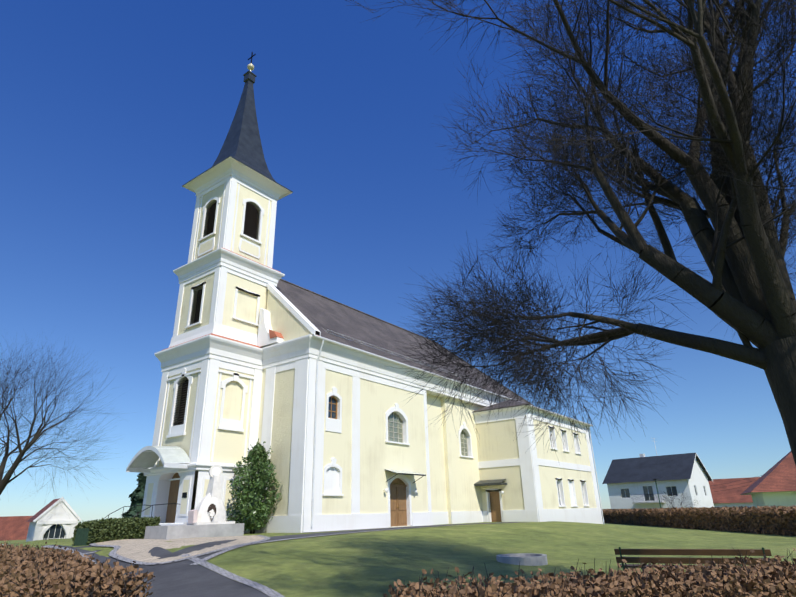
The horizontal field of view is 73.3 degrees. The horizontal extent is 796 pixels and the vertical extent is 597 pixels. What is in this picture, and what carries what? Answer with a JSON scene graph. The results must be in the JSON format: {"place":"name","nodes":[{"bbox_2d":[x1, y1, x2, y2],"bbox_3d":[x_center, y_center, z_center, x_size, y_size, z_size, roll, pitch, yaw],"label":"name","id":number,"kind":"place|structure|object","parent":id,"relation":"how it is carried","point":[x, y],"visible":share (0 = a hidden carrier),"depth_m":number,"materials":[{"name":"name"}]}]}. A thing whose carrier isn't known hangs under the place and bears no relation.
{"place":"outdoors","nodes":[
{"label":"outdoors","id":0,"kind":"place"},
{"bbox_2d":[41,522,531,596],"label":"paved path","id":1,"kind":"structure","parent":0,"point":[181,573],"depth_m":15.90,"materials":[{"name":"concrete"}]},
{"bbox_2d":[0,521,795,596],"bbox_3d":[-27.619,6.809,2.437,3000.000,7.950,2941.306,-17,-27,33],"label":"lawn","id":2,"kind":"structure","parent":0,"point":[369,564],"depth_m":18.72,"materials":[{"name":"green plant"}]},
{"bbox_2d":[0,512,36,540],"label":"building","id":3,"kind":"structure","parent":2,"relation":"on","point":[14,527],"depth_m":83.59,"materials":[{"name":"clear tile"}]},
{"bbox_2d":[2,497,80,544],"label":"house","id":4,"kind":"structure","parent":2,"relation":"on","point":[50,520],"depth_m":40.48,"materials":[{"name":"white paint"}]},
{"bbox_2d":[0,331,130,518],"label":"bare tree","id":5,"kind":"object","parent":2,"relation":"on","point":[5,481],"visible":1,"depth_m":33.83,"materials":[{"name":"brown plant"}]},
{"bbox_2d":[0,538,154,596],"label":"beech hedge","id":6,"kind":"object","parent":2,"relation":"on","point":[28,571],"visible":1,"depth_m":5.52,"materials":[{"name":"brown plant"}]},
{"bbox_2d":[71,516,160,545],"bbox_3d":[-12.131,10.104,23.234,1.281,1.157,3.444,-12,-24,25],"label":"green hedge","id":7,"kind":"object","parent":2,"relation":"on","point":[85,533],"visible":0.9,"depth_m":22.48,"materials":[{"name":"green plant"}]},
{"bbox_2d":[121,473,146,517],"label":"spruce","id":8,"kind":"object","parent":2,"relation":"on","point":[136,495],"visible":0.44,"depth_m":55.76,"materials":[{"name":"green plant"}]},
{"bbox_2d":[103,446,190,518],"bbox_3d":[-12.670,9.687,26.860,6.200,4.604,2.615,-17,-27,33],"label":"entrance canopy and steps","id":9,"kind":"object","parent":2,"relation":"on","point":[144,459],"visible":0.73,"depth_m":27.56,"materials":[{"name":"paint"}]},
{"bbox_2d":[144,465,243,539],"bbox_3d":[-8.859,9.151,23.862,1.650,3.375,3.800,-17,-27,33],"label":"memorial sculpture","id":10,"kind":"object","parent":2,"relation":"on","point":[207,517],"visible":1,"depth_m":23.58,"materials":[{"name":"stone"}]},
{"bbox_2d":[226,439,281,533],"bbox_3d":[-7.514,9.754,27.947,2.902,4.644,3.342,-17,-27,33],"label":"laurel shrub","id":11,"kind":"object","parent":2,"relation":"on","point":[250,508],"visible":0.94,"depth_m":27.44,"materials":[{"name":"green plant"}]},
{"bbox_2d":[141,52,603,532],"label":"church","id":12,"kind":"structure","parent":2,"relation":"on","point":[307,385],"depth_m":32.74,"materials":[{"name":"yellow paint"}]},
{"bbox_2d":[496,553,547,565],"bbox_3d":[3.967,8.394,17.141,1.600,0.300,1.600,-17,-27,33],"label":"concrete ring","id":13,"kind":"object","parent":2,"relation":"on","point":[528,559],"visible":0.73,"depth_m":16.58,"materials":[{"name":"grey concrete"}]},
{"bbox_2d":[346,0,795,465],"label":"bare linden tree","id":14,"kind":"object","parent":2,"relation":"on","point":[747,294],"visible":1,"depth_m":9.76,"materials":[{"name":"brown plant"}]},
{"bbox_2d":[383,547,795,596],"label":"beech hedge","id":15,"kind":"object","parent":2,"relation":"on","point":[772,579],"visible":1,"depth_m":5.30,"materials":[{"name":"brown plant"}]},
{"bbox_2d":[602,453,713,508],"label":"house","id":16,"kind":"structure","parent":2,"relation":"on","point":[630,482],"depth_m":74.62,"materials":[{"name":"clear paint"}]},
{"bbox_2d":[656,486,698,508],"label":"bare shrub","id":17,"kind":"object","parent":2,"relation":"on","point":[678,499],"visible":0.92,"depth_m":50.61,"materials":[{"name":"brown plant"}]},
{"bbox_2d":[614,547,771,573],"bbox_3d":[6.393,5.873,11.618,3.000,0.890,0.720,-12,-24,25],"label":"park bench","id":18,"kind":"object","parent":2,"relation":"on","point":[708,552],"visible":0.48,"depth_m":11.53,"materials":[{"name":"wood"}]},
{"bbox_2d":[601,505,795,535],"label":"beech hedge","id":19,"kind":"object","parent":2,"relation":"on","point":[774,520],"visible":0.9,"depth_m":38.51,"materials":[{"name":"brown plant"}]},
{"bbox_2d":[653,438,761,507],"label":"utility pole and wires","id":20,"kind":"object","parent":2,"relation":"on","point":[712,485],"visible":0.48,"depth_m":76.75,"materials":[{"name":"wood"}]},
{"bbox_2d":[708,477,759,507],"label":"house","id":21,"kind":"structure","parent":2,"relation":"on","point":[730,497],"depth_m":94.62,"materials":[{"name":"red tile"}]},
{"bbox_2d":[740,451,795,507],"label":"house","id":22,"kind":"structure","parent":2,"relation":"on","point":[775,484],"depth_m":45.56,"materials":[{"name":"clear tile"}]},
{"bbox_2d":[0,0,795,523],"label":"sky","id":23,"kind":"structure","parent":0,"point":[108,108],"materials":[{"name":"blue"}]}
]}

